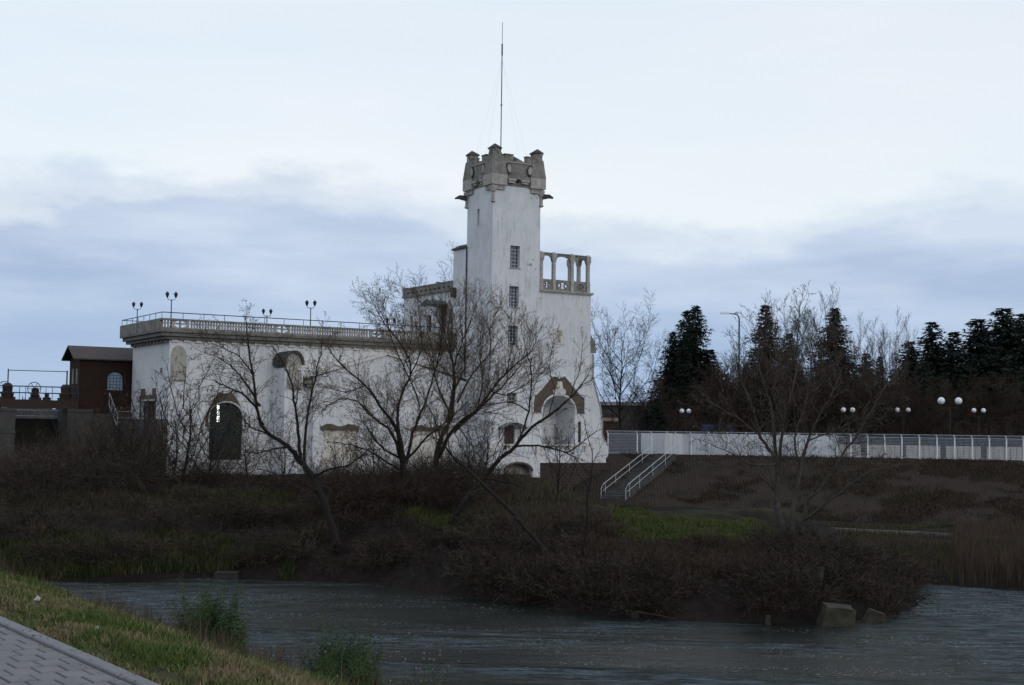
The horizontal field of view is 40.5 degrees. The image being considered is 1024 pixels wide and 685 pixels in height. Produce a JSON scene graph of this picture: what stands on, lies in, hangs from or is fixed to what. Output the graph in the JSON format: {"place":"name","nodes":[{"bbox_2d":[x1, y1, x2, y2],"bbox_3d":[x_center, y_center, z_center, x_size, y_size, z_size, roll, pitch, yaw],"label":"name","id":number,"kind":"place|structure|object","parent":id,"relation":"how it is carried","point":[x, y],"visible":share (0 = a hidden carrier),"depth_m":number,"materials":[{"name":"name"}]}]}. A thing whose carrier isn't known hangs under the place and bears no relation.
{"place":"outdoors","nodes":[
{"label":"outdoors","id":0,"kind":"place"},
{"bbox_2d":[0,616,159,684],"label":"paved path","id":1,"kind":"structure","parent":0,"point":[21,651],"depth_m":9.75,"materials":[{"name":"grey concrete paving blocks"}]},
{"bbox_2d":[10,583,234,684],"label":"fallen leaves","id":2,"kind":"object","parent":1,"relation":"on","point":[74,650],"visible":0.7,"depth_m":10.27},
{"bbox_2d":[0,473,647,522],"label":"rough grass","id":3,"kind":"structure","parent":0,"point":[569,495],"depth_m":74.39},
{"bbox_2d":[0,449,1023,684],"bbox_3d":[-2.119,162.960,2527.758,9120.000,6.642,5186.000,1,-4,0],"label":"ground","id":4,"kind":"structure","parent":0,"point":[705,608],"depth_m":63.49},
{"bbox_2d":[0,408,16,465],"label":"sluice pier","id":5,"kind":"structure","parent":4,"relation":"on","point":[7,419],"depth_m":105.32,"materials":[{"name":"grey concrete"}]},
{"bbox_2d":[15,399,52,418],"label":"concrete beam","id":6,"kind":"structure","parent":5,"relation":"on","point":[27,414],"depth_m":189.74,"materials":[{"name":"grey concrete"}]},
{"bbox_2d":[0,369,78,460],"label":"sluice gantry","id":7,"kind":"object","parent":4,"relation":"on","point":[64,400],"visible":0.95,"depth_m":108.40,"materials":[{"name":"metal"}]},
{"bbox_2d":[52,409,92,459],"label":"sluice pier","id":8,"kind":"structure","parent":4,"relation":"on","point":[62,417],"depth_m":108.33,"materials":[{"name":"grey concrete"}]},
{"bbox_2d":[55,414,116,465],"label":"young tree","id":9,"kind":"object","parent":4,"relation":"on","point":[80,439],"visible":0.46,"depth_m":84.75,"materials":[{"name":"brown plant"}]},
{"bbox_2d":[70,398,140,469],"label":"young tree","id":10,"kind":"object","parent":4,"relation":"on","point":[103,444],"visible":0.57,"depth_m":83.49,"materials":[{"name":"brown plant"}]},
{"bbox_2d":[91,414,129,454],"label":"abutment wall","id":11,"kind":"structure","parent":4,"relation":"on","point":[94,419],"depth_m":109.32,"materials":[{"name":"grey concrete"}]},
{"bbox_2d":[61,345,132,417],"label":"brick gatehouse","id":12,"kind":"object","parent":11,"relation":"on","point":[95,372],"visible":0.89,"depth_m":110.13,"materials":[{"name":"brown brick"}]},
{"bbox_2d":[107,372,122,390],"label":"window","id":13,"kind":"structure","parent":12,"relation":"in","point":[114,378],"depth_m":110.58,"materials":[{"name":"glass"}]},
{"bbox_2d":[81,400,163,486],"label":"young tree","id":14,"kind":"object","parent":4,"relation":"on","point":[117,433],"visible":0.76,"depth_m":79.59,"materials":[{"name":"brown plant"}]},
{"bbox_2d":[91,375,182,479],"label":"young tree","id":15,"kind":"object","parent":4,"relation":"on","point":[128,419],"visible":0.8,"depth_m":81.68,"materials":[{"name":"brown plant"}]},
{"bbox_2d":[110,415,181,486],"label":"young tree","id":16,"kind":"object","parent":4,"relation":"on","point":[149,447],"visible":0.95,"depth_m":77.63,"materials":[{"name":"brown plant"}]},
{"bbox_2d":[0,523,298,578],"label":"waterside weeds","id":17,"kind":"object","parent":4,"relation":"on","point":[189,560],"visible":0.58,"depth_m":64.39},
{"bbox_2d":[119,370,196,469],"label":"young tree","id":18,"kind":"object","parent":4,"relation":"on","point":[162,415],"visible":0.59,"depth_m":85.73,"materials":[{"name":"brown plant"}]},
{"bbox_2d":[129,389,220,489],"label":"young tree","id":19,"kind":"object","parent":4,"relation":"on","point":[176,451],"visible":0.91,"depth_m":79.76,"materials":[{"name":"brown plant"}]},
{"bbox_2d":[0,570,360,684],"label":"grass","id":20,"kind":"structure","parent":4,"relation":"on","point":[203,654],"depth_m":11.14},
{"bbox_2d":[131,344,238,483],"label":"young tree","id":21,"kind":"object","parent":4,"relation":"on","point":[183,400],"visible":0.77,"depth_m":83.62,"materials":[{"name":"brown plant"}]},
{"bbox_2d":[168,380,244,485],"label":"young tree","id":22,"kind":"object","parent":4,"relation":"on","point":[210,444],"visible":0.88,"depth_m":81.58,"materials":[{"name":"brown plant"}]},
{"bbox_2d":[170,570,253,653],"bbox_3d":[-3.352,3.131,15.440,0.963,1.223,0.945,1,-4,0],"label":"mugwort plant","id":23,"kind":"object","parent":4,"relation":"on","point":[214,619],"visible":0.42,"depth_m":15.42,"materials":[{"name":"green plant"}]},
{"bbox_2d":[0,554,433,684],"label":"dry stalks","id":24,"kind":"object","parent":4,"relation":"on","point":[200,625],"visible":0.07,"depth_m":13.14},
{"bbox_2d":[212,571,239,578],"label":"stone block","id":25,"kind":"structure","parent":4,"relation":"on","point":[226,575],"depth_m":63.38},
{"bbox_2d":[215,400,278,477],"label":"young tree","id":26,"kind":"object","parent":4,"relation":"on","point":[256,446],"visible":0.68,"depth_m":84.67,"materials":[{"name":"brown plant"}]},
{"bbox_2d":[254,640,288,665],"bbox_3d":[-2.673,3.514,14.837,0.594,0.681,0.563,1,-4,0],"label":"dry weed","id":27,"kind":"object","parent":4,"relation":"on","point":[279,655],"visible":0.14,"depth_m":14.91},
{"bbox_2d":[249,421,315,487],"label":"young tree","id":28,"kind":"object","parent":4,"relation":"on","point":[292,462],"visible":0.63,"depth_m":78.58,"materials":[{"name":"brown plant"}]},
{"bbox_2d":[189,300,378,549],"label":"leaning tree","id":29,"kind":"object","parent":4,"relation":"on","point":[312,477],"visible":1,"depth_m":66.84,"materials":[{"name":"brown plant"}]},
{"bbox_2d":[0,429,632,596],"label":"pale undergrowth","id":30,"kind":"object","parent":4,"relation":"on","point":[300,531],"visible":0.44,"depth_m":66.28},
{"bbox_2d":[298,604,385,684],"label":"mugwort plant","id":31,"kind":"object","parent":4,"relation":"on","point":[348,655],"visible":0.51,"depth_m":13.82,"materials":[{"name":"green plant"}]},
{"bbox_2d":[314,424,370,472],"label":"young tree","id":32,"kind":"object","parent":4,"relation":"on","point":[346,449],"visible":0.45,"depth_m":79.64,"materials":[{"name":"brown plant"}]},
{"bbox_2d":[311,644,384,684],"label":"mugwort plant","id":33,"kind":"object","parent":4,"relation":"on","point":[331,673],"visible":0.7,"depth_m":12.78,"materials":[{"name":"green plant"}]},
{"bbox_2d":[120,143,608,489],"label":"white building","id":34,"kind":"structure","parent":4,"relation":"on","point":[504,196],"depth_m":111.01,"materials":[{"name":"paint"}]},
{"bbox_2d":[321,430,356,465],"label":"blocked window","id":35,"kind":"structure","parent":34,"relation":"in","point":[325,454],"depth_m":106.95,"materials":[{"name":"beige paint"}]},
{"bbox_2d":[411,431,445,465],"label":"blocked window","id":36,"kind":"structure","parent":34,"relation":"in","point":[419,437],"depth_m":110.99,"materials":[{"name":"beige paint"}]},
{"bbox_2d":[476,22,519,154],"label":"antenna mast","id":37,"kind":"object","parent":34,"relation":"on","point":[501,86],"visible":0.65,"depth_m":114.30,"materials":[{"name":"galvanised steel"}]},
{"bbox_2d":[504,426,513,449],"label":"window","id":38,"kind":"structure","parent":34,"relation":"in","point":[511,433],"depth_m":110.91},
{"bbox_2d":[509,286,516,306],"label":"window","id":39,"kind":"structure","parent":34,"relation":"in","point":[513,297],"depth_m":111.83,"materials":[{"name":"glass"}]},
{"bbox_2d":[510,246,517,267],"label":"window","id":40,"kind":"structure","parent":34,"relation":"in","point":[513,249],"depth_m":112.08,"materials":[{"name":"glass"}]},
{"bbox_2d":[341,409,401,468],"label":"young tree","id":41,"kind":"object","parent":4,"relation":"on","point":[372,442],"visible":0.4,"depth_m":81.78,"materials":[{"name":"brown plant"}]},
{"bbox_2d":[298,274,495,495],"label":"spreading tree","id":42,"kind":"object","parent":4,"relation":"on","point":[402,456],"visible":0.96,"depth_m":74.04,"materials":[{"name":"brown plant"}]},
{"bbox_2d":[372,242,456,336],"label":"bare tree","id":43,"kind":"object","parent":4,"relation":"on","point":[397,290],"visible":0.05,"depth_m":141.58,"materials":[{"name":"brown plant"}]},
{"bbox_2d":[409,633,458,684],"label":"thistle plant","id":44,"kind":"object","parent":4,"relation":"on","point":[427,680],"visible":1,"depth_m":13.24,"materials":[{"name":"green plant"}]},
{"bbox_2d":[430,411,500,489],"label":"young tree","id":45,"kind":"object","parent":4,"relation":"on","point":[467,443],"visible":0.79,"depth_m":74.77,"materials":[{"name":"brown plant"}]},
{"bbox_2d":[359,276,573,503],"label":"willow tree","id":46,"kind":"object","parent":4,"relation":"on","point":[483,370],"visible":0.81,"depth_m":75.36,"materials":[{"name":"brown plant"}]},
{"bbox_2d":[0,437,948,621],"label":"undergrowth","id":47,"kind":"object","parent":4,"relation":"on","point":[838,562],"visible":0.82,"depth_m":61.15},
{"bbox_2d":[401,362,555,571],"bbox_3d":[-1.702,5.340,59.980,7.936,9.025,1.892,-1,-4,26],"label":"fallen tree","id":48,"kind":"object","parent":4,"relation":"on","point":[517,518],"visible":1,"depth_m":60.12,"materials":[{"name":"brown plant"}]},
{"bbox_2d":[451,397,515,476],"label":"young tree","id":49,"kind":"object","parent":4,"relation":"on","point":[511,430],"visible":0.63,"depth_m":83.60,"materials":[{"name":"brown plant"}]},
{"bbox_2d":[198,487,777,542],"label":"island grass","id":50,"kind":"structure","parent":4,"relation":"on","point":[671,526],"depth_m":65.76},
{"bbox_2d":[0,368,1023,516],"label":"osier thicket","id":51,"kind":"object","parent":4,"relation":"on","point":[445,485],"visible":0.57,"depth_m":81.76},
{"bbox_2d":[448,308,618,524],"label":"branching tree","id":52,"kind":"object","parent":4,"relation":"on","point":[463,502],"visible":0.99,"depth_m":68.69,"materials":[{"name":"brown plant"}]},
{"bbox_2d":[530,414,595,492],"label":"young tree","id":53,"kind":"object","parent":4,"relation":"on","point":[559,462],"visible":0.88,"depth_m":82.53,"materials":[{"name":"brown plant"}]},
{"bbox_2d":[566,408,608,556],"bbox_3d":[3.242,6.187,59.713,1.905,6.759,0.995,1,-4,0],"label":"sapling","id":54,"kind":"object","parent":4,"relation":"on","point":[586,503],"visible":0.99,"depth_m":59.72,"materials":[{"name":"brown plant"}]},
{"bbox_2d":[463,500,768,579],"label":"dry grass","id":55,"kind":"structure","parent":4,"relation":"on","point":[732,546],"depth_m":59.20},
{"bbox_2d":[591,288,669,450],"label":"bare tree","id":56,"kind":"object","parent":4,"relation":"on","point":[617,388],"visible":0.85,"depth_m":140.33,"materials":[{"name":"brown plant"}]},
{"bbox_2d":[628,408,659,452],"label":"spruce tree","id":57,"kind":"object","parent":4,"relation":"on","point":[645,418],"visible":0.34,"depth_m":126.58,"materials":[{"name":"green plant"}]},
{"bbox_2d":[616,371,675,427],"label":"bare tree","id":58,"kind":"object","parent":4,"relation":"on","point":[650,397],"visible":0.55,"depth_m":131.60,"materials":[{"name":"brown plant"}]},
{"bbox_2d":[634,398,676,450],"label":"spruce tree","id":59,"kind":"object","parent":4,"relation":"on","point":[660,421],"visible":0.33,"depth_m":127.53,"materials":[{"name":"green plant"}]},
{"bbox_2d":[634,331,688,433],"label":"spruce tree","id":60,"kind":"object","parent":4,"relation":"on","point":[670,350],"visible":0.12,"depth_m":144.76,"materials":[{"name":"green plant"}]},
{"bbox_2d":[654,310,706,407],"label":"spruce tree","id":61,"kind":"object","parent":4,"relation":"on","point":[683,321],"visible":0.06,"depth_m":146.13,"materials":[{"name":"green plant"}]},
{"bbox_2d":[658,305,725,431],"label":"spruce tree","id":62,"kind":"object","parent":4,"relation":"on","point":[694,352],"visible":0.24,"depth_m":142.52,"materials":[{"name":"green plant"}]},
{"bbox_2d":[619,506,777,535],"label":"lawn strip","id":63,"kind":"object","parent":4,"relation":"on","point":[743,523],"visible":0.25,"depth_m":70.23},
{"bbox_2d":[681,349,726,433],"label":"spruce tree","id":64,"kind":"object","parent":4,"relation":"on","point":[707,359],"visible":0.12,"depth_m":141.78,"materials":[{"name":"green plant"}]},
{"bbox_2d":[688,350,765,433],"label":"bare tree","id":65,"kind":"object","parent":4,"relation":"on","point":[712,387],"visible":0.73,"depth_m":128.19,"materials":[{"name":"brown plant"}]},
{"bbox_2d":[720,312,739,367],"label":"street lamp","id":66,"kind":"object","parent":4,"relation":"on","point":[737,313],"visible":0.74,"depth_m":138.32,"materials":[{"name":"metal"}]},
{"bbox_2d":[701,352,767,433],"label":"bare tree","id":67,"kind":"object","parent":4,"relation":"on","point":[748,378],"visible":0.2,"depth_m":132.75,"materials":[{"name":"brown plant"}]},
{"bbox_2d":[641,433,837,456],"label":"white wall","id":68,"kind":"structure","parent":4,"relation":"on","point":[671,440],"depth_m":119.00,"materials":[{"name":"paint"}]},
{"bbox_2d":[718,335,763,433],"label":"bare tree","id":69,"kind":"object","parent":4,"relation":"on","point":[737,347],"visible":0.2,"depth_m":134.16,"materials":[{"name":"brown plant"}]},
{"bbox_2d":[724,353,793,434],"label":"bare tree","id":70,"kind":"object","parent":4,"relation":"on","point":[765,401],"visible":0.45,"depth_m":129.77,"materials":[{"name":"brown plant"}]},
{"bbox_2d":[732,305,794,433],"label":"spruce tree","id":71,"kind":"object","parent":4,"relation":"on","point":[763,308],"visible":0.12,"depth_m":140.89,"materials":[{"name":"green plant"}]},
{"bbox_2d":[746,357,808,433],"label":"bare tree","id":72,"kind":"object","parent":4,"relation":"on","point":[797,380],"visible":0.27,"depth_m":129.85,"materials":[{"name":"brown plant"}]},
{"bbox_2d":[751,287,807,428],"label":"bare tree","id":73,"kind":"object","parent":4,"relation":"on","point":[782,345],"visible":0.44,"depth_m":135.87,"materials":[{"name":"brown plant"}]},
{"bbox_2d":[779,334,807,422],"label":"spruce tree","id":74,"kind":"object","parent":4,"relation":"on","point":[791,357],"visible":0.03,"depth_m":149.97,"materials":[{"name":"green plant"}]},
{"bbox_2d":[679,280,925,538],"bbox_3d":[12.319,2.994,61.056,10.521,11.369,6.587,1,-4,0],"label":"island tree","id":75,"kind":"object","parent":4,"relation":"on","point":[777,463],"visible":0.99,"depth_m":60.99,"materials":[{"name":"brown plant"}]},
{"bbox_2d":[763,353,847,434],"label":"bare tree","id":76,"kind":"object","parent":4,"relation":"on","point":[810,416],"visible":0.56,"depth_m":127.98,"materials":[{"name":"brown plant"}]},
{"bbox_2d":[607,431,1023,460],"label":"fence","id":77,"kind":"object","parent":4,"relation":"on","point":[800,445],"visible":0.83,"depth_m":114.63,"materials":[{"name":"metal"}]},
{"bbox_2d":[806,565,824,596],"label":"concrete slab","id":78,"kind":"structure","parent":4,"relation":"on","point":[821,569],"depth_m":53.44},
{"bbox_2d":[789,283,856,429],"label":"bare tree","id":79,"kind":"object","parent":4,"relation":"on","point":[821,343],"visible":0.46,"depth_m":136.72,"materials":[{"name":"brown plant"}]},
{"bbox_2d":[792,363,858,432],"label":"bare tree","id":80,"kind":"object","parent":4,"relation":"on","point":[825,419],"visible":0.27,"depth_m":130.91,"materials":[{"name":"brown plant"}]},
{"bbox_2d":[791,307,877,452],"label":"spruce tree","id":81,"kind":"object","parent":4,"relation":"on","point":[839,319],"visible":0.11,"depth_m":140.72,"materials":[{"name":"green plant"}]},
{"bbox_2d":[816,602,855,626],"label":"stone block","id":82,"kind":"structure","parent":4,"relation":"on","point":[835,615],"depth_m":50.34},
{"bbox_2d":[813,360,882,442],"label":"bare tree","id":83,"kind":"object","parent":4,"relation":"on","point":[860,392],"visible":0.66,"depth_m":128.48,"materials":[{"name":"brown plant"}]},
{"bbox_2d":[837,310,890,453],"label":"bare tree","id":84,"kind":"object","parent":4,"relation":"on","point":[864,358],"visible":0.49,"depth_m":138.81,"materials":[{"name":"brown plant"}]},
{"bbox_2d":[833,363,898,442],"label":"bare tree","id":85,"kind":"object","parent":4,"relation":"on","point":[876,381],"visible":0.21,"depth_m":133.28,"materials":[{"name":"brown plant"}]},
{"bbox_2d":[861,608,886,623],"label":"stone block","id":86,"kind":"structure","parent":4,"relation":"on","point":[872,616],"depth_m":51.19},
{"bbox_2d":[857,375,914,444],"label":"bare tree","id":87,"kind":"object","parent":4,"relation":"on","point":[892,405],"visible":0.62,"depth_m":129.72,"materials":[{"name":"brown plant"}]},
{"bbox_2d":[817,520,958,583],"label":"riverbank","id":88,"kind":"structure","parent":4,"relation":"on","point":[944,544],"depth_m":78.34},
{"bbox_2d":[873,306,923,441],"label":"bare tree","id":89,"kind":"object","parent":4,"relation":"on","point":[892,364],"visible":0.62,"depth_m":140.73,"materials":[{"name":"brown plant"}]},
{"bbox_2d":[866,341,958,449],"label":"spruce tree","id":90,"kind":"object","parent":4,"relation":"on","point":[913,353],"visible":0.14,"depth_m":143.27,"materials":[{"name":"green plant"}]},
{"bbox_2d":[894,368,957,445],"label":"bare tree","id":91,"kind":"object","parent":4,"relation":"on","point":[928,419],"visible":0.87,"depth_m":127.01,"materials":[{"name":"brown plant"}]},
{"bbox_2d":[831,527,1020,538],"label":"kerb","id":92,"kind":"structure","parent":4,"relation":"on","point":[945,534],"depth_m":89.71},
{"bbox_2d":[838,444,1021,459],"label":"panel wall","id":93,"kind":"structure","parent":4,"relation":"on","point":[924,451],"depth_m":119.07,"materials":[{"name":"stone"}]},
{"bbox_2d":[913,322,965,420],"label":"spruce tree","id":94,"kind":"object","parent":4,"relation":"on","point":[928,343],"visible":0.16,"depth_m":148.71,"materials":[{"name":"green plant"}]},
{"bbox_2d":[933,332,966,451],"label":"spruce tree","id":95,"kind":"object","parent":4,"relation":"on","point":[952,340],"visible":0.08,"depth_m":150.12,"materials":[{"name":"green plant"}]},
{"bbox_2d":[938,397,961,445],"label":"globe lamp","id":96,"kind":"object","parent":4,"relation":"on","point":[941,400],"visible":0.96,"depth_m":121.77,"materials":[{"name":"glass"}]},
{"bbox_2d":[925,319,1016,448],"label":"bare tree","id":97,"kind":"object","parent":4,"relation":"on","point":[977,331],"visible":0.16,"depth_m":145.30,"materials":[{"name":"green plant"}]},
{"bbox_2d":[939,366,1013,445],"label":"bare tree","id":98,"kind":"object","parent":4,"relation":"on","point":[973,397],"visible":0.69,"depth_m":131.50,"materials":[{"name":"brown plant"}]},
{"bbox_2d":[936,308,1023,445],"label":"spruce tree","id":99,"kind":"object","parent":4,"relation":"on","point":[1008,338],"visible":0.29,"depth_m":144.04,"materials":[{"name":"green plant"}]},
{"bbox_2d":[967,372,1023,444],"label":"bare tree","id":100,"kind":"object","parent":4,"relation":"on","point":[1011,402],"visible":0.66,"depth_m":130.79,"materials":[{"name":"brown plant"}]},
{"bbox_2d":[983,368,1023,446],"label":"tree","id":101,"kind":"object","parent":4,"relation":"on","point":[1021,379],"visible":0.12,"depth_m":136.75,"materials":[{"name":"green plant"}]},
{"bbox_2d":[989,313,1023,389],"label":"spruce tree","id":102,"kind":"object","parent":4,"relation":"on","point":[1020,316],"visible":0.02,"depth_m":147.03,"materials":[{"name":"green plant"}]},
{"bbox_2d":[0,0,1023,408],"label":"sky","id":103,"kind":"structure","parent":0,"point":[276,155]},
{"bbox_2d":[37,577,1023,684],"bbox_3d":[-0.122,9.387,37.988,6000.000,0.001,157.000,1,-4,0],"label":"river water","id":104,"kind":"structure","parent":0,"point":[968,636],"depth_m":46.84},
{"bbox_2d":[820,515,1023,588],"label":"reed bed","id":105,"kind":"object","parent":104,"relation":"on","point":[969,543],"visible":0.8,"depth_m":71.36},
{"bbox_2d":[603,418,617,449],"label":"house","id":106,"kind":"structure","parent":0,"point":[605,420],"depth_m":149.73,"materials":[{"name":"brown"}]},
{"bbox_2d":[600,401,645,446],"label":"house","id":107,"kind":"structure","parent":0,"point":[606,409],"depth_m":164.82,"materials":[{"name":"stone"}]},
{"bbox_2d":[575,454,1023,525],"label":"stone slope","id":108,"kind":"structure","parent":0,"point":[664,482],"depth_m":108.03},
{"bbox_2d":[601,443,678,501],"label":"embankment stairs","id":109,"kind":"structure","parent":108,"relation":"on","point":[646,473],"depth_m":111.81,"materials":[{"name":"concrete"}]},
{"bbox_2d":[617,451,1023,525],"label":"slope scrub","id":110,"kind":"object","parent":108,"relation":"on","point":[981,469],"visible":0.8,"depth_m":107.27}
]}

